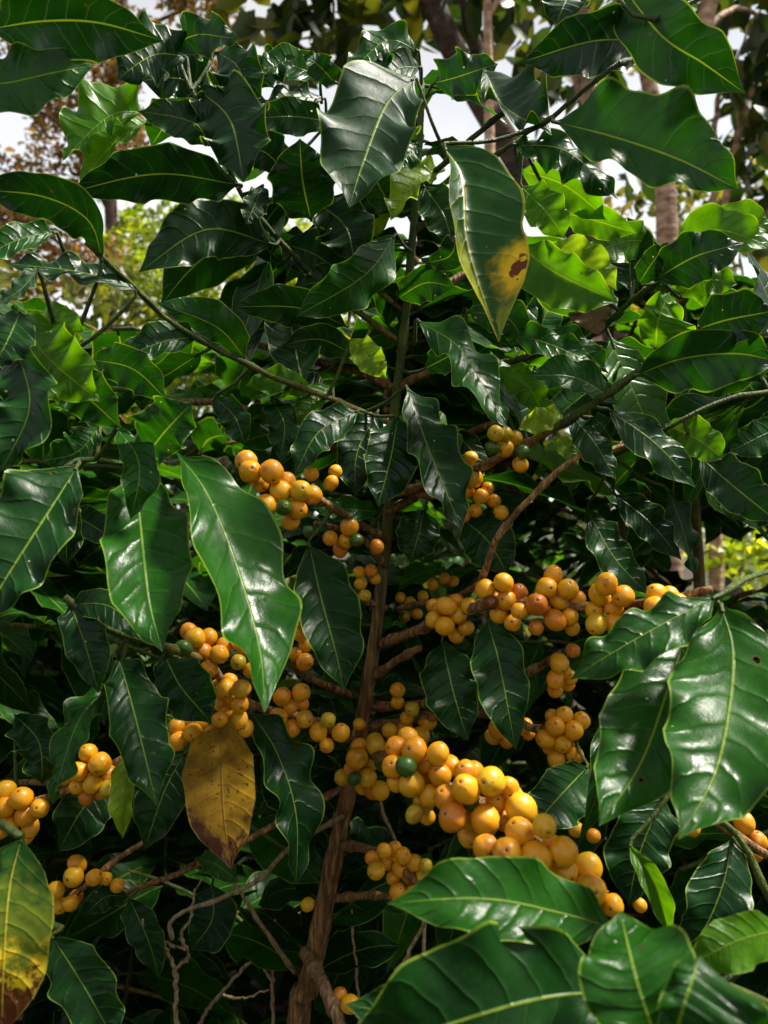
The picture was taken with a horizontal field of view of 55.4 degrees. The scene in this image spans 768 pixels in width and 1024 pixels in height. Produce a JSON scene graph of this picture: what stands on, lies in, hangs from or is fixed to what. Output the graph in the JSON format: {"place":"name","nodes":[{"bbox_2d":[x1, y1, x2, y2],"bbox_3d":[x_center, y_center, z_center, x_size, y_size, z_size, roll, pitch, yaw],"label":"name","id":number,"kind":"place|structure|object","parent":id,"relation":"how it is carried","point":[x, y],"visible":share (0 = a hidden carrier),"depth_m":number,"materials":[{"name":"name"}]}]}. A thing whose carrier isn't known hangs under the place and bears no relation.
{"place":"outdoors","nodes":[
{"label":"outdoors","id":0,"kind":"place"},
{"bbox_2d":[0,0,767,513],"label":"sky","id":1,"kind":"structure","parent":0,"point":[450,117],"materials":[{"name":"white"}]},
{"bbox_2d":[172,514,767,1016],"bbox_3d":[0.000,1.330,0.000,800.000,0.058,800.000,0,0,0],"label":"ground","id":2,"kind":"structure","parent":0,"point":[688,574],"depth_m":13.99,"materials":[{"name":"soil"}]},
{"bbox_2d":[0,259,165,439],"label":"bushy tree","id":3,"kind":"object","parent":2,"relation":"on","point":[104,310],"visible":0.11,"depth_m":6.70,"materials":[{"name":"green plant"}]},
{"bbox_2d":[39,545,150,853],"bbox_3d":[-1.036,0.449,1.766,1.239,1.703,1.132,0,0,39],"label":"coffee shrub","id":4,"kind":"object","parent":2,"relation":"on","point":[142,657],"depth_m":1.91,"materials":[{"name":"green plant"}]},
{"bbox_2d":[0,0,245,486],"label":"rusty tree","id":5,"kind":"object","parent":2,"relation":"on","point":[108,75],"visible":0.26,"depth_m":10.70,"materials":[{"name":"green plant"}]},
{"bbox_2d":[0,398,274,1023],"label":"coffee shrub","id":6,"kind":"object","parent":2,"relation":"on","point":[42,658],"visible":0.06,"depth_m":1.17,"materials":[{"name":"green plant"}]},
{"bbox_2d":[142,877,202,1023],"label":"dry stem","id":7,"kind":"object","parent":2,"relation":"on","point":[184,947],"visible":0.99,"depth_m":0.57,"materials":[{"name":"brown plant"}]},
{"bbox_2d":[0,369,355,1023],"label":"coffee shrub","id":8,"kind":"object","parent":2,"relation":"on","point":[200,590],"visible":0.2,"depth_m":0.94,"materials":[{"name":"green plant"}]},
{"bbox_2d":[0,0,358,1023],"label":"coffee shrub","id":9,"kind":"object","parent":2,"relation":"on","point":[56,46],"visible":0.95,"depth_m":0.41,"materials":[{"name":"green plant"}]},
{"bbox_2d":[95,194,358,472],"bbox_3d":[-1.831,-1.203,8.290,3.060,5.007,2.082,0,0,-7],"label":"bushy tree","id":10,"kind":"object","parent":2,"relation":"on","point":[131,226],"visible":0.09,"depth_m":7.92,"materials":[{"name":"green plant"}]},
{"bbox_2d":[197,961,268,1023],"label":"dry stem","id":11,"kind":"object","parent":2,"relation":"on","point":[221,994],"visible":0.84,"depth_m":0.77,"materials":[{"name":"brown plant"}]},
{"bbox_2d":[0,322,483,1023],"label":"coffee shrub","id":12,"kind":"object","parent":2,"relation":"on","point":[202,978],"visible":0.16,"depth_m":1.02,"materials":[{"name":"green plant"}]},
{"bbox_2d":[263,918,276,1023],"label":"dry stem","id":13,"kind":"object","parent":2,"relation":"on","point":[272,981],"visible":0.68,"depth_m":0.72,"materials":[{"name":"brown plant"}]},
{"bbox_2d":[351,910,359,1022],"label":"dry stem","id":14,"kind":"object","parent":2,"relation":"on","point":[356,963],"visible":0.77,"depth_m":0.68,"materials":[{"name":"brown plant"}]},
{"bbox_2d":[41,541,675,917],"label":"undergrowth","id":15,"kind":"object","parent":2,"relation":"on","point":[439,591],"visible":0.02,"depth_m":2.73,"materials":[{"name":"green plant"}]},
{"bbox_2d":[119,261,615,1012],"bbox_3d":[0.032,0.382,1.535,1.147,1.838,1.205,0,0,-44],"label":"coffee shrub","id":16,"kind":"object","parent":2,"relation":"on","point":[583,697],"visible":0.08,"depth_m":1.41,"materials":[{"name":"green plant"}]},
{"bbox_2d":[25,0,767,1023],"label":"coffee shrub","id":17,"kind":"object","parent":2,"relation":"on","point":[463,322],"visible":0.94,"depth_m":0.53,"materials":[{"name":"green plant"}]},
{"bbox_2d":[568,305,611,334],"bbox_3d":[0.156,-0.154,0.551,0.032,0.040,0.019,0,0,18],"label":"dead leaf","id":18,"kind":"object","parent":17,"relation":"on","point":[593,321],"visible":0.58,"depth_m":0.55,"materials":[{"name":"brown plant"}]},
{"bbox_2d":[379,801,425,952],"bbox_3d":[0.022,0.778,0.713,0.029,1.045,0.136,0,0,10],"label":"dry stem","id":19,"kind":"object","parent":2,"relation":"on","point":[385,818],"visible":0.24,"depth_m":0.66,"materials":[{"name":"brown plant"}]},
{"bbox_2d":[394,920,425,971],"bbox_3d":[0.008,0.802,0.586,0.018,0.997,0.114,0,0,-42],"label":"dry stem","id":20,"kind":"object","parent":2,"relation":"on","point":[413,943],"visible":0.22,"depth_m":0.56,"materials":[{"name":"brown plant"}]},
{"bbox_2d":[84,307,767,608],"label":"thicket","id":21,"kind":"object","parent":2,"relation":"on","point":[440,546],"depth_m":9.59,"materials":[{"name":"green plant"}]},
{"bbox_2d":[207,0,654,582],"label":"shade tree","id":22,"kind":"object","parent":2,"relation":"on","point":[293,20],"visible":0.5,"depth_m":3.31,"materials":[{"name":"green plant"}]},
{"bbox_2d":[316,437,602,841],"bbox_3d":[0.258,0.288,2.362,1.021,2.024,1.251,0,0,-29],"label":"coffee shrub","id":23,"kind":"object","parent":2,"relation":"on","point":[549,561],"visible":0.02,"depth_m":2.28,"materials":[{"name":"green plant"}]},
{"bbox_2d":[437,0,562,624],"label":"shade tree","id":24,"kind":"object","parent":2,"relation":"on","point":[478,14],"visible":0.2,"depth_m":3.11,"materials":[{"name":"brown plant"}]},
{"bbox_2d":[314,271,767,1023],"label":"coffee shrub","id":25,"kind":"object","parent":2,"relation":"on","point":[716,515],"visible":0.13,"depth_m":1.18,"materials":[{"name":"green plant"}]},
{"bbox_2d":[345,0,767,1023],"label":"coffee shrub","id":26,"kind":"object","parent":2,"relation":"on","point":[683,720],"visible":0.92,"depth_m":0.34,"materials":[{"name":"green plant"}]},
{"bbox_2d":[383,270,767,998],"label":"coffee shrub","id":27,"kind":"object","parent":2,"relation":"on","point":[401,930],"visible":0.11,"depth_m":1.05,"materials":[{"name":"green plant"}]},
{"bbox_2d":[535,0,615,682],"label":"shade tree","id":28,"kind":"object","parent":2,"relation":"on","point":[568,92],"visible":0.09,"depth_m":4.65,"materials":[{"name":"green plant"}]},
{"bbox_2d":[563,156,767,603],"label":"bushy tree","id":29,"kind":"object","parent":2,"relation":"on","point":[690,198],"visible":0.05,"depth_m":6.83,"materials":[{"name":"green plant"}]},
{"bbox_2d":[578,0,767,583],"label":"shade tree","id":30,"kind":"object","parent":2,"relation":"on","point":[725,16],"visible":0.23,"depth_m":3.54,"materials":[{"name":"green plant"}]},
{"bbox_2d":[590,286,767,911],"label":"coffee shrub","id":31,"kind":"object","parent":2,"relation":"on","point":[711,534],"visible":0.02,"depth_m":1.18,"materials":[{"name":"green plant"}]},
{"bbox_2d":[606,408,767,839],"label":"coffee shrub","id":32,"kind":"object","parent":2,"relation":"on","point":[740,606],"visible":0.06,"depth_m":1.98,"materials":[{"name":"green plant"}]},
{"bbox_2d":[683,525,767,607],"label":"plant","id":33,"kind":"object","parent":2,"relation":"on","point":[735,559],"visible":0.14,"depth_m":3.81,"materials":[{"name":"green plant"}]},
{"bbox_2d":[707,10,767,590],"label":"shade tree","id":34,"kind":"object","parent":2,"relation":"on","point":[748,174],"visible":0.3,"depth_m":3.81,"materials":[{"name":"green plant"}]}
]}

